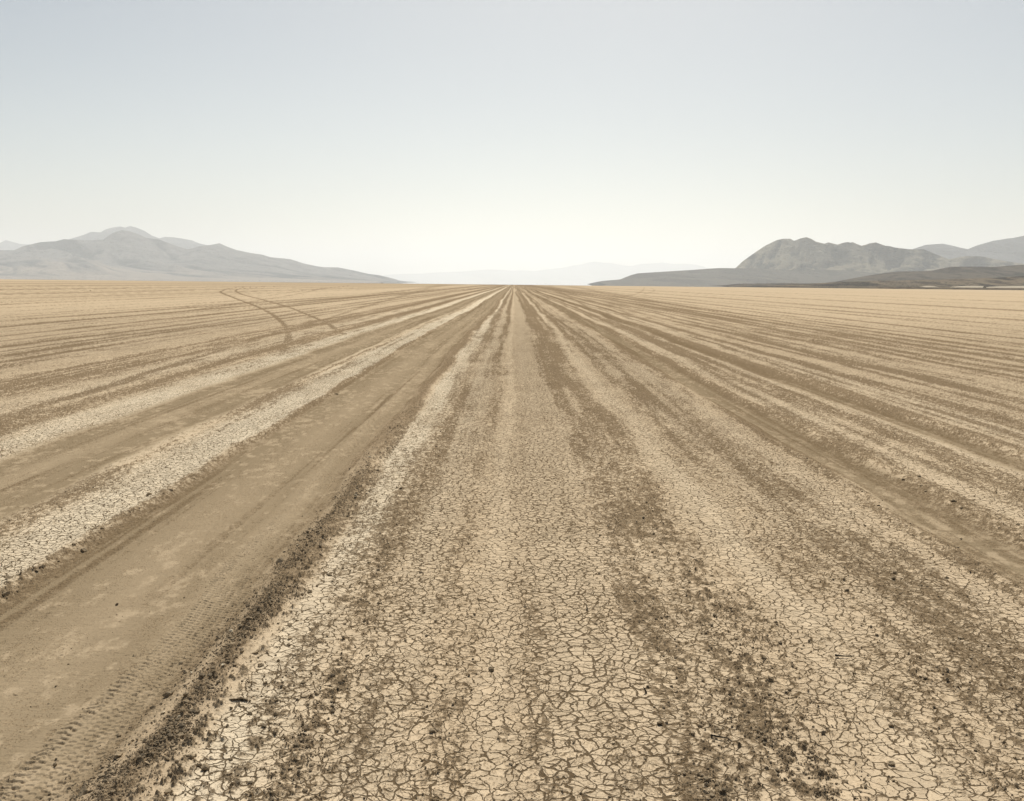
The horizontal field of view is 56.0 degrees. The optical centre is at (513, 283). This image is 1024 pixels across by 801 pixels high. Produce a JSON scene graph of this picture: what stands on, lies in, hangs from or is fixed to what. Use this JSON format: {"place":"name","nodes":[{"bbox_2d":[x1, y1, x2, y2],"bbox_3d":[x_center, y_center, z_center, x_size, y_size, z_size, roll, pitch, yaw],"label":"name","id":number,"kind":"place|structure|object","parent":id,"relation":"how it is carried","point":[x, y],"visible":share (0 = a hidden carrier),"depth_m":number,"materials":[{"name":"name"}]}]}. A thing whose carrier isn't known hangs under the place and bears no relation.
{"place":"outdoors","nodes":[
{"label":"outdoors","id":0,"kind":"place"},
{"bbox_2d":[0,240,29,249],"bbox_3d":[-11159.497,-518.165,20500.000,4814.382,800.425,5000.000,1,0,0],"label":"hills","id":1,"kind":"structure","parent":0,"point":[7,245],"depth_m":20360.09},
{"bbox_2d":[70,226,204,248],"bbox_3d":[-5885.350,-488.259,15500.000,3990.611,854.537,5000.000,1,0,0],"label":"hills","id":2,"kind":"structure","parent":0,"point":[178,242],"depth_m":15412.33,"materials":[{"name":"grey stone"}]},
{"bbox_2d":[0,230,407,281],"bbox_3d":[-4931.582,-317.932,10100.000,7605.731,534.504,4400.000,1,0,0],"label":"hills","id":3,"kind":"structure","parent":0,"point":[122,254],"depth_m":9653.13,"materials":[{"name":"grey stone"}]},
{"bbox_2d":[0,278,1013,289],"bbox_3d":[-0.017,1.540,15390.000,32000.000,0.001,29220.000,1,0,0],"label":"heat mirage","id":4,"kind":"object","parent":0,"point":[458,283],"visible":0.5,"depth_m":1543.62,"materials":[{"name":"grey"}]},
{"bbox_2d":[0,279,1023,800],"bbox_3d":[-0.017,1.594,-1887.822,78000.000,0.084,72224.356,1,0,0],"label":"ground","id":5,"kind":"structure","parent":0,"point":[638,369],"depth_m":6.07,"materials":[{"name":"soil"}]},
{"bbox_2d":[78,785,87,795],"bbox_3d":[-1.339,1.584,2.998,0.028,0.043,0.021,-12,-47,15],"label":"mud clod","id":6,"kind":"object","parent":5,"relation":"on","point":[83,790],"visible":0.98,"depth_m":2.99,"materials":[{"name":"brown soil"}]},
{"bbox_2d":[113,751,122,758],"bbox_3d":[-1.321,1.578,3.216,0.021,0.020,0.042,1,0,2],"label":"mud clod","id":7,"kind":"object","parent":5,"relation":"on","point":[118,754],"visible":1,"depth_m":3.21,"materials":[{"name":"beige soil"}]},
{"bbox_2d":[139,784,145,790],"bbox_3d":[-1.155,1.565,2.983,0.026,0.018,0.028,1,0,1],"label":"mud clod","id":8,"kind":"object","parent":5,"relation":"on","point":[142,787],"visible":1,"depth_m":2.98,"materials":[{"name":"beige soil"}]},
{"bbox_2d":[162,691,172,697],"bbox_3d":[-1.336,1.586,3.718,0.042,0.018,0.031,-8,6,-34],"label":"mud clod","id":9,"kind":"object","parent":5,"relation":"on","point":[168,694],"visible":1,"depth_m":3.71,"materials":[{"name":"brown soil"}]},
{"bbox_2d":[164,789,172,794],"bbox_3d":[-1.069,1.576,2.981,0.022,0.016,0.023,1,0,21],"label":"mud clod","id":10,"kind":"object","parent":5,"relation":"on","point":[168,791],"visible":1,"depth_m":2.98,"materials":[{"name":"beige soil"}]},
{"bbox_2d":[186,753,194,758],"bbox_3d":[-1.078,1.575,3.209,0.030,0.017,0.032,-3,-16,-17],"label":"mud clod","id":11,"kind":"object","parent":5,"relation":"on","point":[190,755],"visible":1,"depth_m":3.20,"materials":[{"name":"beige soil"}]},
{"bbox_2d":[201,763,209,770],"bbox_3d":[-1.010,1.579,3.144,0.028,0.018,0.034,-23,17,-38],"label":"mud clod","id":12,"kind":"object","parent":5,"relation":"on","point":[205,766],"visible":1,"depth_m":3.13,"materials":[{"name":"beige soil"}]},
{"bbox_2d":[229,697,247,700],"bbox_3d":[-1.046,1.581,3.665,0.074,0.014,0.033,1,0,0],"label":"mud flake","id":13,"kind":"object","parent":5,"relation":"on","point":[239,698],"visible":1,"depth_m":3.65,"materials":[{"name":"brown soil"}]},
{"bbox_2d":[0,322,1023,800],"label":"mud crumbs","id":14,"kind":"object","parent":5,"relation":"on","point":[182,724],"visible":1,"depth_m":3.69,"materials":[{"name":"brown soil"}]},
{"bbox_2d":[711,734,732,742],"bbox_3d":[0.732,1.595,3.380,0.082,0.009,0.019,1,0,36],"label":"twig","id":15,"kind":"object","parent":5,"relation":"on","point":[712,735],"visible":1,"depth_m":3.38,"materials":[{"name":"grey wood"}]},
{"bbox_2d":[828,769,835,775],"bbox_3d":[1.041,1.605,3.159,0.022,0.019,0.041,-6,9,1],"label":"mud clod","id":16,"kind":"object","parent":5,"relation":"on","point":[831,772],"visible":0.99,"depth_m":3.15,"materials":[{"name":"beige soil"}]},
{"bbox_2d":[0,0,1023,275],"label":"sky","id":17,"kind":"structure","parent":0,"point":[375,137],"materials":[{"name":"white"}]},
{"bbox_2d":[382,262,707,283],"bbox_3d":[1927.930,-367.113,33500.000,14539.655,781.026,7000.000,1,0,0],"label":"hills","id":18,"kind":"structure","parent":0,"point":[588,272],"depth_m":32444.85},
{"bbox_2d":[590,268,879,285],"bbox_3d":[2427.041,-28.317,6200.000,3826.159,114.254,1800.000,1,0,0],"label":"hills","id":19,"kind":"structure","parent":0,"point":[717,276],"depth_m":5901.91,"materials":[{"name":"grey stone"}]},
{"bbox_2d":[716,283,805,285],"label":"terrain","id":20,"kind":"structure","parent":0,"point":[767,284],"depth_m":2942.65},
{"bbox_2d":[736,237,1023,273],"bbox_3d":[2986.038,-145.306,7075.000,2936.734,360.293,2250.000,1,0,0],"label":"hills","id":21,"kind":"structure","parent":0,"point":[804,253],"depth_m":6904.01,"materials":[{"name":"grey stone"}]},
{"bbox_2d":[770,276,1023,286],"bbox_3d":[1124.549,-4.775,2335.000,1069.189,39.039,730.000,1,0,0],"label":"terrain","id":22,"kind":"structure","parent":0,"point":[1006,281],"depth_m":2207.77,"materials":[{"name":"soil"}]},
{"bbox_2d":[790,280,995,286],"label":"scrub","id":23,"kind":"object","parent":22,"relation":"on","point":[856,285],"visible":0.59,"depth_m":2157.39,"materials":[{"name":"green plant"}]},
{"bbox_2d":[828,265,1023,282],"bbox_3d":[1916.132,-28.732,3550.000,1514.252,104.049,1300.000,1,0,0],"label":"hills","id":24,"kind":"structure","parent":0,"point":[975,272],"depth_m":3464.22,"materials":[{"name":"grey stone"}]},
{"bbox_2d":[842,287,1023,289],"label":"terrain","id":25,"kind":"structure","parent":0,"point":[939,288],"depth_m":1599.95,"materials":[{"name":"soil"}]},
{"bbox_2d":[914,236,1023,263],"bbox_3d":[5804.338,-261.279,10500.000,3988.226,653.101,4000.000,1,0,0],"label":"hills","id":26,"kind":"structure","parent":0,"point":[1010,249],"depth_m":10337.45,"materials":[{"name":"grey stone"}]},
{"bbox_2d":[956,286,987,287],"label":"sand","id":27,"kind":"structure","parent":0,"point":[972,286],"depth_m":1742.70,"materials":[{"name":"beige sand"}]},
{"bbox_2d":[988,286,1023,287],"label":"sand","id":28,"kind":"structure","parent":0,"point":[1007,287],"depth_m":1739.02,"materials":[{"name":"beige"}]}
]}

